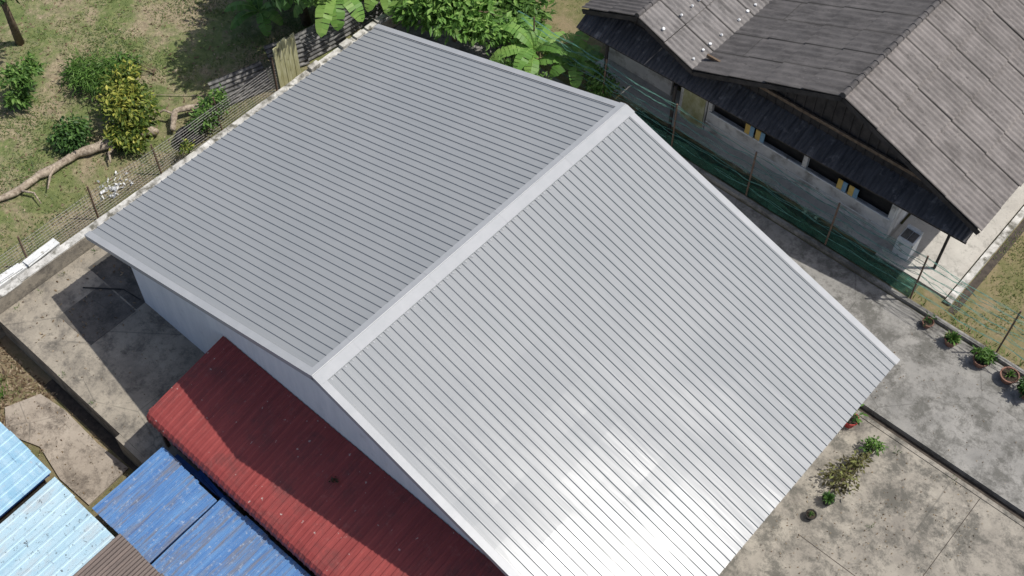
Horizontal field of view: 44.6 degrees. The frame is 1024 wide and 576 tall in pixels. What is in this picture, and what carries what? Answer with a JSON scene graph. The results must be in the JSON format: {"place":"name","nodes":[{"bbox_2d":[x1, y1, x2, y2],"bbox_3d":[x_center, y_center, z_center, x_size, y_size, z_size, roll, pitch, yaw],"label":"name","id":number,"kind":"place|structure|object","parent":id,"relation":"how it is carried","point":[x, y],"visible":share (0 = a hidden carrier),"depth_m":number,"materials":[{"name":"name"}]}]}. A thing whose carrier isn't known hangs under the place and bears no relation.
{"place":"outdoors","nodes":[
{"label":"outdoors","id":0,"kind":"place"},
{"bbox_2d":[0,422,50,523],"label":"sky blue roof shed","id":1,"kind":"structure","parent":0,"point":[25,471],"depth_m":33.92,"materials":[{"name":"paint"}]},
{"bbox_2d":[0,477,114,575],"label":"light blue roof shed","id":2,"kind":"structure","parent":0,"point":[53,527],"depth_m":32.81,"materials":[{"name":"paint"}]},
{"bbox_2d":[5,394,128,505],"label":"concrete path","id":3,"kind":"structure","parent":0,"point":[99,475],"depth_m":36.87,"materials":[{"name":"grey concrete"}]},
{"bbox_2d":[73,533,163,575],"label":"brown roof shed","id":4,"kind":"structure","parent":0,"point":[119,554],"depth_m":32.23,"materials":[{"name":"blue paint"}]},
{"bbox_2d":[92,447,216,564],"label":"blue roof shed","id":5,"kind":"structure","parent":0,"point":[153,508],"depth_m":33.40,"materials":[{"name":"paint"}]},
{"bbox_2d":[0,0,379,273],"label":"lawn grass","id":6,"kind":"structure","parent":0,"point":[101,42],"depth_m":44.61,"materials":[{"name":"green plant"}]},
{"bbox_2d":[152,497,310,575],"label":"blue roof shed","id":7,"kind":"structure","parent":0,"point":[222,536],"depth_m":32.55,"materials":[{"name":"paint"}]},
{"bbox_2d":[175,454,235,506],"bbox_3d":[-8.401,5.232,34.078,2.407,0.340,0.250,36,61,23],"label":"roof gutter","id":8,"kind":"object","parent":7,"relation":"attached to","point":[200,476],"visible":0.89,"depth_m":34.08,"materials":[{"name":"blue paint"}]},
{"bbox_2d":[131,267,487,557],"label":"walls","id":9,"kind":"structure","parent":0,"point":[202,331],"depth_m":33.56,"materials":[{"name":"white paint"}]},
{"bbox_3d":[-0.957,-0.670,33.785,19.864,3.170,11.960,36,61,23],"label":"roof underlay","id":10,"kind":"object","parent":9,"relation":"attached to","visible":0},
{"bbox_2d":[84,24,899,575],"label":"verge flashing","id":11,"kind":"object","parent":10,"relation":"on","point":[400,462],"visible":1,"depth_m":33.19,"materials":[{"name":"metal"}]},
{"bbox_2d":[91,27,894,575],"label":"roof sheets","id":12,"kind":"object","parent":10,"relation":"on","point":[631,347],"visible":1,"depth_m":32.61,"materials":[{"name":"metal"}]},
{"bbox_2d":[306,102,634,384],"bbox_3d":[-0.740,-1.472,32.394,0.517,0.155,12.030,36,61,23],"label":"ridge cap","id":13,"kind":"object","parent":12,"relation":"on","point":[364,335],"visible":1,"depth_m":32.04,"materials":[{"name":"metal"}]},
{"bbox_2d":[330,120,627,379],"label":"pan end stops","id":14,"kind":"object","parent":12,"relation":"on","point":[400,318],"visible":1,"depth_m":32.02,"materials":[{"name":"metal"}]},
{"bbox_2d":[0,0,1023,536],"bbox_3d":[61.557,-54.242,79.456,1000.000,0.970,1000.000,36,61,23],"label":"ground","id":15,"kind":"structure","parent":0,"point":[566,16],"depth_m":43.53,"materials":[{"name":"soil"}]},
{"bbox_2d":[0,364,17,419],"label":"weeds","id":16,"kind":"object","parent":15,"relation":"on","point":[2,394],"visible":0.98,"depth_m":37.96,"materials":[{"name":"green plant"}]},
{"bbox_2d":[0,0,23,45],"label":"mango tree","id":17,"kind":"object","parent":15,"relation":"on","point":[16,34],"visible":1,"depth_m":44.58,"materials":[{"name":"brown plant"}]},
{"bbox_2d":[0,50,44,111],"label":"garden shrub","id":18,"kind":"object","parent":15,"relation":"on","point":[19,77],"visible":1,"depth_m":42.92,"materials":[{"name":"green plant"}]},
{"bbox_2d":[0,238,59,289],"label":"white board ledge","id":19,"kind":"object","parent":15,"relation":"on","point":[9,275],"visible":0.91,"depth_m":39.01,"materials":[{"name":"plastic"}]},
{"bbox_2d":[45,111,94,155],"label":"shrub","id":20,"kind":"object","parent":15,"relation":"on","point":[74,133],"visible":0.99,"depth_m":42.13,"materials":[{"name":"green plant"}]},
{"bbox_2d":[0,126,158,203],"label":"fallen log","id":21,"kind":"object","parent":15,"relation":"on","point":[55,167],"visible":0.81,"depth_m":41.79,"materials":[{"name":"brown wood"}]},
{"bbox_2d":[55,45,123,102],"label":"dark shrub","id":22,"kind":"object","parent":15,"relation":"on","point":[90,79],"visible":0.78,"depth_m":43.76,"materials":[{"name":"green plant"}]},
{"bbox_2d":[44,379,137,470],"bbox_3d":[-12.149,4.392,37.173,5.500,0.065,0.320,36,61,23],"label":"drain gully","id":23,"kind":"object","parent":15,"relation":"on","point":[82,414],"visible":0.64,"depth_m":37.43,"materials":[{"name":"black concrete"}]},
{"bbox_2d":[0,245,204,467],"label":"concrete drive","id":24,"kind":"structure","parent":15,"relation":"on","point":[124,400],"depth_m":37.68,"materials":[{"name":"grey concrete"}]},
{"bbox_2d":[59,253,144,344],"bbox_3d":[-9.232,-2.947,41.300,2.450,0.109,13.400,36,61,23],"label":"damp apron","id":25,"kind":"object","parent":24,"relation":"on","point":[119,308],"visible":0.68,"depth_m":38.73,"materials":[{"name":"concrete"}]},
{"bbox_2d":[83,287,140,299],"bbox_3d":[-12.455,0.074,38.969,1.935,0.054,0.282,11,55,8],"label":"drain pipe","id":26,"kind":"object","parent":25,"relation":"on","point":[112,289],"visible":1,"depth_m":38.99,"materials":[{"name":"plastic"}]},
{"bbox_2d":[97,170,133,199],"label":"plastic rubbish","id":27,"kind":"object","parent":15,"relation":"on","point":[111,189],"visible":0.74,"depth_m":41.41,"materials":[{"name":"white plastic"}]},
{"bbox_2d":[92,59,162,155],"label":"yellow croton bush","id":28,"kind":"object","parent":15,"relation":"on","point":[122,92],"visible":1,"depth_m":42.15,"materials":[{"name":"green plant"}]},
{"bbox_2d":[104,49,156,75],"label":"garden shrub","id":29,"kind":"object","parent":15,"relation":"on","point":[121,55],"visible":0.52,"depth_m":44.51,"materials":[{"name":"green plant"}]},
{"bbox_2d":[0,57,278,272],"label":"wire fence","id":30,"kind":"object","parent":15,"relation":"on","point":[158,167],"visible":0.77,"depth_m":41.01,"materials":[{"name":"metal"}]},
{"bbox_2d":[159,104,202,131],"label":"dead branch","id":31,"kind":"object","parent":15,"relation":"on","point":[176,111],"visible":0.65,"depth_m":42.89,"materials":[{"name":"brown wood"}]},
{"bbox_2d":[178,137,195,154],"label":"wall weed","id":32,"kind":"object","parent":15,"relation":"on","point":[188,148],"depth_m":41.65,"materials":[{"name":"green plant"}]},
{"bbox_2d":[175,125,201,146],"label":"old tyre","id":33,"kind":"object","parent":15,"relation":"on","point":[181,134],"visible":0.59,"depth_m":42.42,"materials":[{"name":"rubber"}]},
{"bbox_2d":[0,8,404,338],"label":"boundary wall","id":34,"kind":"structure","parent":15,"relation":"on","point":[41,276],"depth_m":39.12,"materials":[{"name":"concrete"}]},
{"bbox_2d":[0,14,392,298],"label":"coping","id":35,"kind":"object","parent":34,"relation":"on","point":[47,259],"visible":0.66,"depth_m":40.85,"materials":[{"name":"grey concrete"}]},
{"bbox_2d":[307,9,387,71],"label":"blocks","id":36,"kind":"object","parent":35,"relation":"on","point":[316,64],"depth_m":44.86,"materials":[{"name":"grey concrete"}]},
{"bbox_2d":[185,83,230,136],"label":"wall sapling","id":37,"kind":"object","parent":15,"relation":"on","point":[207,105],"visible":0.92,"depth_m":42.33,"materials":[{"name":"green plant"}]},
{"bbox_2d":[224,0,290,36],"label":"banana plant","id":38,"kind":"object","parent":15,"relation":"on","point":[255,8],"visible":0.93,"depth_m":45.25,"materials":[{"name":"green plant"}]},
{"bbox_2d":[251,0,311,26],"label":"banana plant","id":39,"kind":"object","parent":15,"relation":"on","point":[305,18],"visible":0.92,"depth_m":45.58,"materials":[{"name":"green plant"}]},
{"bbox_2d":[272,33,300,88],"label":"yellow plank gate","id":40,"kind":"structure","parent":15,"relation":"on","point":[286,59],"depth_m":43.58,"materials":[{"name":"yellow wood"}]},
{"bbox_2d":[207,0,382,107],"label":"corrugated fence","id":41,"kind":"object","parent":15,"relation":"on","point":[311,44],"visible":0.65,"depth_m":44.45,"materials":[{"name":"grey metal"}]},
{"bbox_2d":[281,0,324,10],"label":"banana plant","id":42,"kind":"object","parent":15,"relation":"on","point":[287,4],"visible":0.56,"depth_m":44.13,"materials":[{"name":"green plant"}]},
{"bbox_2d":[146,336,504,575],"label":"red roof annex","id":43,"kind":"object","parent":15,"relation":"on","point":[267,452],"visible":0.98,"depth_m":32.74,"materials":[{"name":"paint"}]},
{"bbox_2d":[329,476,338,484],"bbox_3d":[-4.611,5.029,32.481,0.311,0.109,0.279,36,61,23],"label":"dead leaf pile","id":44,"kind":"object","parent":43,"relation":"on","point":[335,479],"visible":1,"depth_m":32.49,"materials":[{"name":"brown plant"}]},
{"bbox_2d":[293,0,364,36],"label":"banana plant","id":45,"kind":"object","parent":15,"relation":"on","point":[330,7],"visible":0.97,"depth_m":44.16,"materials":[{"name":"green plant"}]},
{"bbox_2d":[359,0,394,15],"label":"banana plant","id":46,"kind":"object","parent":15,"relation":"on","point":[385,4],"visible":0.84,"depth_m":44.91,"materials":[{"name":"green plant"}]},
{"bbox_2d":[389,0,526,50],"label":"shrub","id":47,"kind":"object","parent":15,"relation":"on","point":[476,21],"visible":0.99,"depth_m":43.81,"materials":[{"name":"green plant"}]},
{"bbox_2d":[0,0,1023,575],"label":"fallen leaves","id":48,"kind":"object","parent":15,"relation":"on","point":[26,386],"visible":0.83,"depth_m":38.57,"materials":[{"name":"brown plant"}]},
{"bbox_2d":[483,0,558,28],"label":"leafy shrub","id":49,"kind":"object","parent":15,"relation":"on","point":[527,8],"visible":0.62,"depth_m":44.94,"materials":[{"name":"green plant"}]},
{"bbox_2d":[492,13,551,62],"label":"banana plant","id":50,"kind":"object","parent":15,"relation":"on","point":[520,42],"visible":0.26,"depth_m":44.20,"materials":[{"name":"green plant"}]},
{"bbox_2d":[489,15,578,75],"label":"banana plant","id":51,"kind":"object","parent":15,"relation":"on","point":[529,54],"visible":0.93,"depth_m":43.50,"materials":[{"name":"green plant"}]},
{"bbox_2d":[60,380,1023,575],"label":"concrete yard","id":52,"kind":"structure","parent":15,"relation":"on","point":[996,544],"depth_m":34.47,"materials":[{"name":"grey concrete"}]},
{"bbox_2d":[14,248,957,527],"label":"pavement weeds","id":53,"kind":"object","parent":52,"relation":"on","point":[872,524],"visible":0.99,"depth_m":36.62,"materials":[{"name":"green plant"}]},
{"bbox_2d":[805,509,816,520],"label":"potted plant","id":54,"kind":"object","parent":52,"relation":"on","point":[810,514],"visible":1,"depth_m":34.48,"materials":[{"name":"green plant"}]},
{"bbox_2d":[821,491,835,505],"bbox_3d":[8.793,5.872,34.729,0.442,0.429,0.461,6,54,4],"label":"potted plant","id":55,"kind":"object","parent":52,"relation":"on","point":[828,498],"visible":1,"depth_m":34.65,"materials":[{"name":"green plant"}]},
{"bbox_2d":[817,449,872,501],"bbox_3d":[9.550,5.160,35.073,1.172,0.912,1.862,58,72,31],"label":"overgrown pot shrub","id":56,"kind":"object","parent":52,"relation":"on","point":[853,465],"visible":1,"depth_m":35.05,"materials":[{"name":"green plant"}]},
{"bbox_2d":[844,404,868,427],"bbox_3d":[9.862,3.696,36.053,0.736,0.845,0.821,-4,54,-3],"label":"potted plant","id":57,"kind":"object","parent":52,"relation":"on","point":[854,420],"visible":0.53,"depth_m":36.00,"materials":[{"name":"green plant"}]},
{"bbox_2d":[858,435,887,455],"bbox_3d":[10.280,4.526,35.630,0.767,0.575,0.745,36,61,23],"label":"yard shrub","id":58,"kind":"object","parent":52,"relation":"on","point":[872,445],"visible":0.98,"depth_m":35.56,"materials":[{"name":"green plant"}]},
{"bbox_2d":[798,499,979,575],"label":"slab joints","id":59,"kind":"object","parent":52,"relation":"on","point":[930,565],"visible":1,"depth_m":34.11,"materials":[{"name":"grey concrete"}]},
{"bbox_2d":[855,410,1023,526],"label":"drain kerb","id":60,"kind":"structure","parent":52,"relation":"on","point":[946,472],"depth_m":35.50,"materials":[{"name":"concrete"}]},
{"bbox_2d":[539,29,603,87],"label":"banana plant","id":61,"kind":"object","parent":15,"relation":"on","point":[559,60],"visible":0.84,"depth_m":43.40,"materials":[{"name":"green plant"}]},
{"bbox_2d":[583,63,624,99],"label":"leafy shrub","id":62,"kind":"object","parent":15,"relation":"on","point":[597,89],"visible":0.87,"depth_m":43.12,"materials":[{"name":"green plant"}]},
{"bbox_2d":[394,20,1023,516],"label":"concrete lane","id":63,"kind":"structure","parent":15,"relation":"on","point":[908,396],"depth_m":37.12,"materials":[{"name":"grey concrete"}]},
{"bbox_2d":[486,51,551,79],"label":"leafy shrub","id":64,"kind":"object","parent":63,"relation":"on","point":[501,61],"visible":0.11,"depth_m":43.25,"materials":[{"name":"green plant"}]},
{"bbox_2d":[922,311,936,328],"bbox_3d":[12.770,1.038,38.200,0.409,0.512,0.429,18,56,12],"label":"potted plant","id":65,"kind":"object","parent":63,"relation":"on","point":[927,322],"visible":1,"depth_m":38.23,"materials":[{"name":"green plant"}]},
{"bbox_2d":[943,330,961,347],"bbox_3d":[13.335,1.550,37.827,0.646,0.524,0.583,36,61,23],"label":"potted plant","id":66,"kind":"object","parent":63,"relation":"on","point":[952,339],"visible":1,"depth_m":37.76,"materials":[{"name":"green plant"}]},
{"bbox_2d":[970,345,997,367],"bbox_3d":[14.114,2.016,37.324,0.789,0.801,0.659,0,54,0],"label":"potted plant","id":67,"kind":"object","parent":63,"relation":"on","point":[984,357],"visible":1,"depth_m":37.27,"materials":[{"name":"green plant"}]},
{"bbox_2d":[1000,366,1019,384],"bbox_3d":[14.797,2.610,37.126,0.583,0.433,0.583,36,61,23],"label":"potted plant","id":68,"kind":"object","parent":63,"relation":"on","point":[1009,375],"visible":1,"depth_m":37.07,"materials":[{"name":"green plant"}]},
{"bbox_2d":[1016,376,1023,399],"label":"potted plant","id":69,"kind":"object","parent":63,"relation":"on","point":[1020,386],"visible":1,"depth_m":36.62,"materials":[{"name":"green plant"}]},
{"bbox_2d":[486,10,1023,376],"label":"garden fence","id":70,"kind":"object","parent":15,"relation":"on","point":[838,242],"visible":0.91,"depth_m":40.31,"materials":[{"name":"green metal"}]},
{"bbox_2d":[576,0,1023,269],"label":"old bungalow","id":71,"kind":"object","parent":15,"relation":"on","point":[886,117],"visible":1,"depth_m":38.72,"materials":[{"name":"white concrete"}]},
{"bbox_2d":[680,89,705,127],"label":"slatted door","id":72,"kind":"structure","parent":71,"relation":"in","point":[694,105],"depth_m":42.76,"materials":[{"name":"wood"}]},
{"bbox_2d":[858,407,1023,521],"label":"drain channel","id":73,"kind":"object","parent":15,"relation":"on","point":[948,468],"depth_m":35.83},
{"bbox_2d":[908,290,1023,366],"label":"kerb weeds","id":74,"kind":"object","parent":15,"relation":"on","point":[1007,355],"visible":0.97,"depth_m":38.24,"materials":[{"name":"green plant"}]},
{"bbox_2d":[944,206,1023,305],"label":"patio kerb","id":75,"kind":"structure","parent":15,"relation":"on","point":[981,262],"depth_m":39.86,"materials":[{"name":"grey concrete"}]},
{"bbox_2d":[948,220,1023,314],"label":"side gutter","id":76,"kind":"object","parent":15,"relation":"on","point":[985,271],"visible":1,"depth_m":39.75,"materials":[{"name":"grey concrete"}]},
{"bbox_2d":[585,54,1023,298],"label":"patio","id":77,"kind":"structure","parent":0,"point":[958,259],"depth_m":40.77,"materials":[{"name":"concrete"}]},
{"bbox_2d":[892,223,923,260],"bbox_3d":[12.567,-1.451,39.648,0.550,0.960,0.570,36,61,23],"label":"washing machine","id":78,"kind":"object","parent":77,"relation":"on","point":[909,236],"visible":0.96,"depth_m":39.41,"materials":[{"name":"white plastic"}]}
]}

